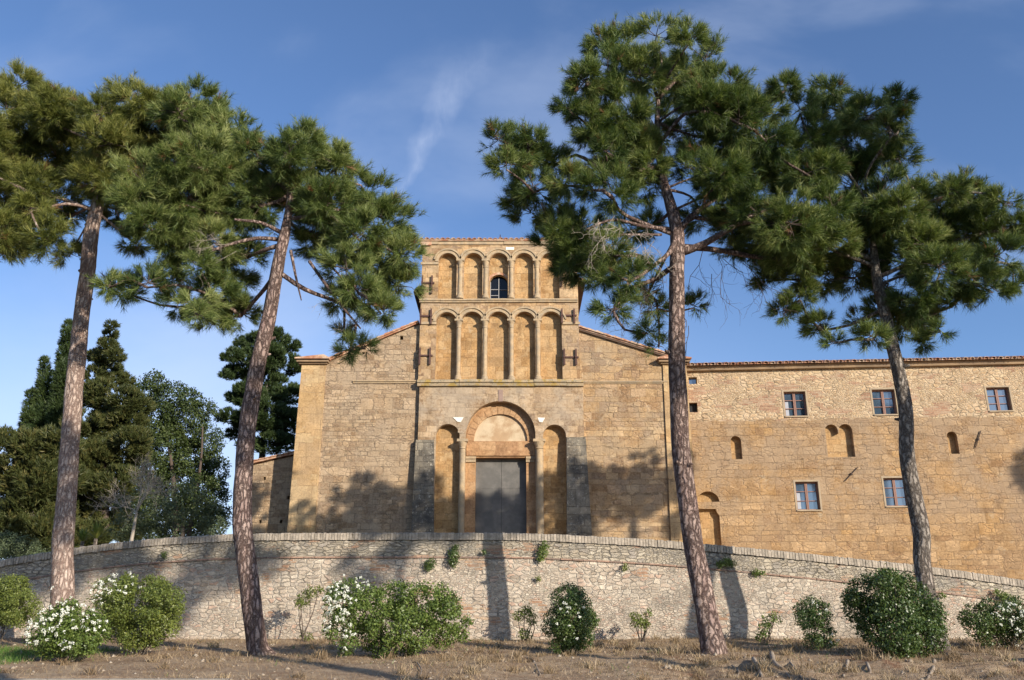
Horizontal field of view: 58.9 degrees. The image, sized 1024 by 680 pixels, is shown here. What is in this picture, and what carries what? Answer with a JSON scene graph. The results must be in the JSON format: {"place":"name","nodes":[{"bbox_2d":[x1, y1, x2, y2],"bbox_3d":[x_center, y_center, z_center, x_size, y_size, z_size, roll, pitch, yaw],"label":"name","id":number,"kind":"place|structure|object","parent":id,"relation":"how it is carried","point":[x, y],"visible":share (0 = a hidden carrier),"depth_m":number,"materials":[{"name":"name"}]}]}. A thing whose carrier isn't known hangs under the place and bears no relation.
{"place":"outdoors","nodes":[
{"label":"outdoors","id":0,"kind":"place"},
{"bbox_2d":[0,643,124,664],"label":"green grass","id":1,"kind":"structure","parent":0,"point":[19,649],"depth_m":15.80,"materials":[{"name":"green plant"}]},
{"bbox_2d":[287,235,693,541],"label":"church","id":2,"kind":"structure","parent":0,"point":[497,388],"depth_m":34.84,"materials":[{"name":"stone"}]},
{"bbox_2d":[475,459,500,533],"bbox_3d":[-0.893,6.271,34.225,0.973,3.586,0.040,0,-19,0],"label":"door","id":3,"kind":"structure","parent":2,"relation":"in","point":[488,471],"depth_m":34.32,"materials":[{"name":"grey metal"}]},
{"bbox_2d":[475,459,501,514],"bbox_3d":[-0.421,6.187,34.288,1.924,3.786,0.015,0,-19,0],"label":"door back","id":4,"kind":"structure","parent":2,"relation":"in","point":[501,459],"depth_m":34.47,"materials":[{"name":"grey wood"}]},
{"bbox_2d":[490,277,507,297],"bbox_3d":[-0.536,-2.062,36.882,0.707,1.108,0.060,0,-19,0],"label":"window","id":5,"kind":"structure","parent":2,"relation":"in","point":[498,285],"depth_m":36.91,"materials":[{"name":"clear glass"}]},
{"bbox_2d":[501,459,525,533],"bbox_3d":[0.072,6.271,34.225,0.933,3.586,0.040,0,-19,0],"label":"door","id":6,"kind":"structure","parent":2,"relation":"in","point":[513,517],"depth_m":34.32,"materials":[{"name":"grey metal"}]},
{"bbox_2d":[0,633,1023,679],"bbox_3d":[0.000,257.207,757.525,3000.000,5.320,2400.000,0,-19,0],"label":"ground","id":7,"kind":"structure","parent":0,"point":[346,668],"depth_m":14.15,"materials":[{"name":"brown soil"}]},
{"bbox_2d":[0,573,43,644],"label":"bush","id":8,"kind":"object","parent":7,"relation":"on","point":[12,614],"visible":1,"depth_m":17.79,"materials":[{"name":"green plant"}]},
{"bbox_2d":[0,529,48,559],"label":"shrub","id":9,"kind":"object","parent":7,"relation":"on","point":[17,552],"visible":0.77,"depth_m":24.55,"materials":[{"name":"green plant"}]},
{"bbox_2d":[2,317,83,558],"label":"cypress tree","id":10,"kind":"object","parent":7,"relation":"on","point":[44,404],"visible":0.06,"depth_m":43.06,"materials":[{"name":"green plant"}]},
{"bbox_2d":[0,420,91,552],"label":"tree","id":11,"kind":"object","parent":7,"relation":"on","point":[28,484],"visible":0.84,"depth_m":33.44,"materials":[{"name":"green plant"}]},
{"bbox_2d":[22,586,113,661],"bbox_3d":[-7.271,4.712,14.950,1.334,1.259,1.122,0,-19,0],"label":"flowering bush","id":12,"kind":"object","parent":7,"relation":"on","point":[70,634],"visible":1,"depth_m":14.73,"materials":[{"name":"green plant"}]},
{"bbox_2d":[74,527,90,546],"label":"yucca plant","id":13,"kind":"object","parent":7,"relation":"on","point":[82,537],"visible":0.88,"depth_m":25.98,"materials":[{"name":"green plant"}]},
{"bbox_2d":[83,522,107,544],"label":"yucca plant","id":14,"kind":"object","parent":7,"relation":"on","point":[96,532],"visible":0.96,"depth_m":25.52,"materials":[{"name":"green plant"}]},
{"bbox_2d":[0,54,200,647],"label":"pine tree","id":15,"kind":"object","parent":7,"relation":"on","point":[29,201],"visible":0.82,"depth_m":20.41,"materials":[{"name":"green plant"}]},
{"bbox_2d":[58,318,158,547],"bbox_3d":[-16.193,4.675,36.429,4.284,11.335,4.011,0,-19,0],"label":"cypress tree","id":16,"kind":"object","parent":7,"relation":"on","point":[111,424],"visible":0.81,"depth_m":36.17,"materials":[{"name":"green plant"}]},
{"bbox_2d":[0,678,229,679],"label":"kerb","id":17,"kind":"structure","parent":7,"relation":"on","point":[130,679],"depth_m":12.33,"materials":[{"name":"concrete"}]},
{"bbox_2d":[87,451,181,540],"bbox_3d":[-10.321,4.996,24.282,2.077,4.007,2.642,14,-24,-36],"label":"bare sapling","id":18,"kind":"object","parent":7,"relation":"on","point":[148,475],"visible":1,"depth_m":24.46,"materials":[{"name":"grey plant"}]},
{"bbox_2d":[84,571,187,654],"bbox_3d":[-6.652,4.893,16.331,1.822,1.547,1.647,0,-19,0],"label":"flowering bush","id":19,"kind":"object","parent":7,"relation":"on","point":[162,609],"visible":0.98,"depth_m":16.02,"materials":[{"name":"green plant"}]},
{"bbox_2d":[107,475,226,541],"bbox_3d":[-10.859,5.981,28.296,3.451,3.333,2.622,-12,-22,30],"label":"olive tree","id":20,"kind":"object","parent":7,"relation":"on","point":[182,518],"visible":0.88,"depth_m":28.49,"materials":[{"name":"green plant"}]},
{"bbox_2d":[110,368,232,538],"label":"oak tree","id":21,"kind":"object","parent":7,"relation":"on","point":[168,428],"visible":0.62,"depth_m":40.56,"materials":[{"name":"green plant"}]},
{"bbox_2d":[207,513,231,534],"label":"shrub","id":22,"kind":"object","parent":7,"relation":"on","point":[226,523],"visible":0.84,"depth_m":26.63,"materials":[{"name":"green plant"}]},
{"bbox_2d":[212,325,302,457],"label":"tree","id":23,"kind":"object","parent":7,"relation":"on","point":[276,434],"visible":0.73,"depth_m":45.04,"materials":[{"name":"green plant"}]},
{"bbox_2d":[82,71,437,655],"bbox_3d":[-5.186,-0.107,18.487,7.357,12.963,4.026,0,-19,0],"label":"pine tree","id":24,"kind":"object","parent":7,"relation":"on","point":[210,175],"visible":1,"depth_m":18.56,"materials":[{"name":"green plant"}]},
{"bbox_2d":[252,451,293,533],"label":"side building","id":25,"kind":"structure","parent":7,"relation":"on","point":[271,483],"depth_m":35.12,"materials":[{"name":"stone"}]},
{"bbox_2d":[293,584,325,641],"bbox_3d":[-4.365,5.873,19.482,0.717,1.234,0.471,0,-19,0],"label":"young shrub","id":26,"kind":"object","parent":7,"relation":"on","point":[307,594],"visible":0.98,"depth_m":19.47,"materials":[{"name":"green plant"}]},
{"bbox_2d":[319,574,473,658],"bbox_3d":[-2.016,4.866,15.929,2.717,1.465,1.500,0,-19,0],"label":"flowering bush","id":27,"kind":"object","parent":7,"relation":"on","point":[395,611],"visible":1,"depth_m":15.71,"materials":[{"name":"green plant"}]},
{"bbox_2d":[0,638,1020,675],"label":"weeds","id":28,"kind":"object","parent":7,"relation":"on","point":[464,652],"visible":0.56,"depth_m":15.79,"materials":[{"name":"green plant"}]},
{"bbox_2d":[0,532,1023,640],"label":"retaining wall","id":29,"kind":"structure","parent":7,"relation":"on","point":[496,586],"depth_m":20.75,"materials":[{"name":"stone"}]},
{"bbox_2d":[160,551,168,557],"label":"wall plant","id":30,"kind":"object","parent":29,"relation":"attached to","point":[162,554],"depth_m":20.94,"materials":[{"name":"green plant"}]},
{"bbox_2d":[424,557,436,571],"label":"wall plant","id":31,"kind":"object","parent":29,"relation":"attached to","point":[427,565],"depth_m":20.62,"materials":[{"name":"green plant"}]},
{"bbox_2d":[447,544,460,568],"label":"wall plant","id":32,"kind":"object","parent":29,"relation":"attached to","point":[455,554],"depth_m":20.67,"materials":[{"name":"green plant"}]},
{"bbox_2d":[537,540,549,562],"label":"wall plant","id":33,"kind":"object","parent":29,"relation":"attached to","point":[544,551],"depth_m":20.71,"materials":[{"name":"green plant"}]},
{"bbox_2d":[621,563,628,571],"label":"wall plant","id":34,"kind":"object","parent":29,"relation":"attached to","point":[623,567],"depth_m":20.63,"materials":[{"name":"green plant"}]},
{"bbox_2d":[716,556,736,569],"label":"wall plant","id":35,"kind":"object","parent":29,"relation":"attached to","point":[728,562],"depth_m":20.71,"materials":[{"name":"green plant"}]},
{"bbox_2d":[752,568,765,578],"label":"wall plant","id":36,"kind":"object","parent":29,"relation":"attached to","point":[757,573],"depth_m":20.68,"materials":[{"name":"green plant"}]},
{"bbox_2d":[992,588,1018,603],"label":"wall plant","id":37,"kind":"object","parent":29,"relation":"attached to","point":[1004,596],"depth_m":20.88,"materials":[{"name":"green plant"}]},
{"bbox_2d":[0,640,1023,679],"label":"stones","id":38,"kind":"object","parent":7,"relation":"on","point":[559,655],"visible":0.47,"depth_m":14.67,"materials":[{"name":"grey stone"}]},
{"bbox_2d":[512,603,538,641],"bbox_3d":[0.312,6.103,19.568,0.528,0.835,0.475,-15,-24,37],"label":"young shrub","id":39,"kind":"object","parent":7,"relation":"on","point":[531,622],"visible":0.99,"depth_m":19.55,"materials":[{"name":"green plant"}]},
{"bbox_2d":[524,657,540,674],"bbox_3d":[0.364,5.114,14.263,0.121,0.229,2.657,1,-19,-4],"label":"stick","id":40,"kind":"object","parent":7,"relation":"on","point":[535,664],"visible":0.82,"depth_m":14.26,"materials":[{"name":"wood"}]},
{"bbox_2d":[540,581,600,654],"bbox_3d":[1.044,5.055,16.473,1.162,1.343,1.054,0,-19,0],"label":"bush","id":41,"kind":"object","parent":7,"relation":"on","point":[565,625],"visible":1,"depth_m":16.33,"materials":[{"name":"green plant"}]},
{"bbox_2d":[628,607,653,641],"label":"young shrub","id":42,"kind":"object","parent":7,"relation":"on","point":[644,622],"visible":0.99,"depth_m":19.43,"materials":[{"name":"green plant"}]},
{"bbox_2d":[475,7,861,654],"bbox_3d":[3.216,-0.962,18.587,8.161,14.474,4.998,0,-19,0],"label":"pine tree","id":43,"kind":"object","parent":7,"relation":"on","point":[741,155],"visible":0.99,"depth_m":18.54,"materials":[{"name":"green plant"}]},
{"bbox_2d":[751,656,762,676],"bbox_3d":[3.673,4.898,13.586,0.073,0.292,1.814,-4,-19,11],"label":"tree root","id":44,"kind":"object","parent":7,"relation":"on","point":[753,658],"visible":0.71,"depth_m":13.41,"materials":[{"name":"grey wood"}]},
{"bbox_2d":[754,611,782,641],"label":"young shrub","id":45,"kind":"object","parent":7,"relation":"on","point":[766,625],"visible":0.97,"depth_m":19.40,"materials":[{"name":"green plant"}]},
{"bbox_2d":[769,651,789,677],"bbox_3d":[4.201,5.112,14.346,0.151,0.366,2.978,-4,-19,10],"label":"tree root","id":46,"kind":"object","parent":7,"relation":"on","point":[773,661],"visible":0.78,"depth_m":14.48,"materials":[{"name":"grey wood"}]},
{"bbox_2d":[792,593,839,649],"bbox_3d":[5.928,5.572,17.779,0.816,1.219,1.142,-13,-23,34],"label":"bush","id":47,"kind":"object","parent":7,"relation":"on","point":[811,616],"visible":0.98,"depth_m":17.65,"materials":[{"name":"green plant"}]},
{"bbox_2d":[842,659,849,676],"bbox_3d":[5.162,5.059,14.005,0.059,0.233,1.977,-7,-20,20],"label":"tree root","id":48,"kind":"object","parent":7,"relation":"on","point":[846,663],"visible":0.58,"depth_m":14.34,"materials":[{"name":"wood"}]},
{"bbox_2d":[686,356,1023,579],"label":"monastery wing","id":49,"kind":"structure","parent":7,"relation":"on","point":[798,456],"depth_m":34.47,"materials":[{"name":"beige stone"}]},
{"bbox_2d":[688,378,696,383],"bbox_3d":[7.150,1.656,35.990,0.334,0.285,0.060,-1,-19,3],"label":"window","id":50,"kind":"structure","parent":49,"relation":"in","point":[691,380],"depth_m":36.02,"materials":[{"name":"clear glass"}]},
{"bbox_2d":[689,404,696,411],"bbox_3d":[7.098,2.702,35.662,0.351,0.387,0.015,-1,-19,3],"label":"window","id":51,"kind":"structure","parent":49,"relation":"in","point":[692,407],"depth_m":35.67,"materials":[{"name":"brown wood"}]},
{"bbox_2d":[782,390,809,417],"bbox_3d":[11.028,2.501,35.344,0.965,1.113,0.250,-1,-19,3],"label":"window","id":52,"kind":"structure","parent":49,"relation":"in","point":[794,405],"depth_m":35.41,"materials":[{"name":"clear glass"}]},
{"bbox_2d":[793,480,822,511],"bbox_3d":[11.126,5.881,34.186,0.977,1.190,0.250,-1,-19,3],"label":"window","id":53,"kind":"structure","parent":49,"relation":"in","point":[805,491],"depth_m":34.26,"materials":[{"name":"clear glass"}]},
{"bbox_2d":[870,387,898,415],"bbox_3d":[14.413,2.415,35.148,0.996,1.129,0.250,-1,-19,3],"label":"window","id":54,"kind":"structure","parent":49,"relation":"in","point":[883,402],"depth_m":35.22,"materials":[{"name":"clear glass"}]},
{"bbox_2d":[881,476,906,507],"bbox_3d":[14.415,5.716,34.033,0.968,1.186,0.250,-1,-19,3],"label":"window","id":55,"kind":"structure","parent":49,"relation":"in","point":[893,489],"depth_m":34.12,"materials":[{"name":"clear glass"}]},
{"bbox_2d":[984,385,1014,411],"bbox_3d":[18.719,2.286,34.905,0.983,1.059,0.250,-1,-19,3],"label":"window","id":56,"kind":"structure","parent":49,"relation":"in","point":[997,399],"depth_m":34.97,"materials":[{"name":"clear glass"}]},
{"bbox_2d":[865,661,871,672],"bbox_3d":[5.475,5.037,13.915,0.065,0.196,0.557,-6,-20,17],"label":"tree root","id":57,"kind":"object","parent":7,"relation":"on","point":[867,665],"visible":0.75,"depth_m":13.96,"materials":[{"name":"wood"}]},
{"bbox_2d":[742,69,1023,650],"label":"pine tree","id":58,"kind":"object","parent":7,"relation":"on","point":[931,234],"visible":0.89,"depth_m":19.21,"materials":[{"name":"green plant"}]},
{"bbox_2d":[839,563,950,658],"bbox_3d":[6.697,4.699,15.702,1.828,1.593,1.714,0,-19,0],"label":"bush","id":59,"kind":"object","parent":7,"relation":"on","point":[913,614],"visible":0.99,"depth_m":15.50,"materials":[{"name":"green plant"}]},
{"bbox_2d":[926,658,936,678],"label":"tree root","id":60,"kind":"object","parent":7,"relation":"on","point":[932,668],"visible":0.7,"depth_m":13.67,"materials":[{"name":"wood"}]},
{"bbox_2d":[952,594,1023,649],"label":"flowering bush","id":61,"kind":"object","parent":7,"relation":"on","point":[1002,624],"visible":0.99,"depth_m":17.50,"materials":[{"name":"green plant"}]},
{"bbox_2d":[0,0,1023,558],"label":"sky","id":62,"kind":"structure","parent":0,"point":[412,84],"materials":[{"name":"blue"}]}
]}

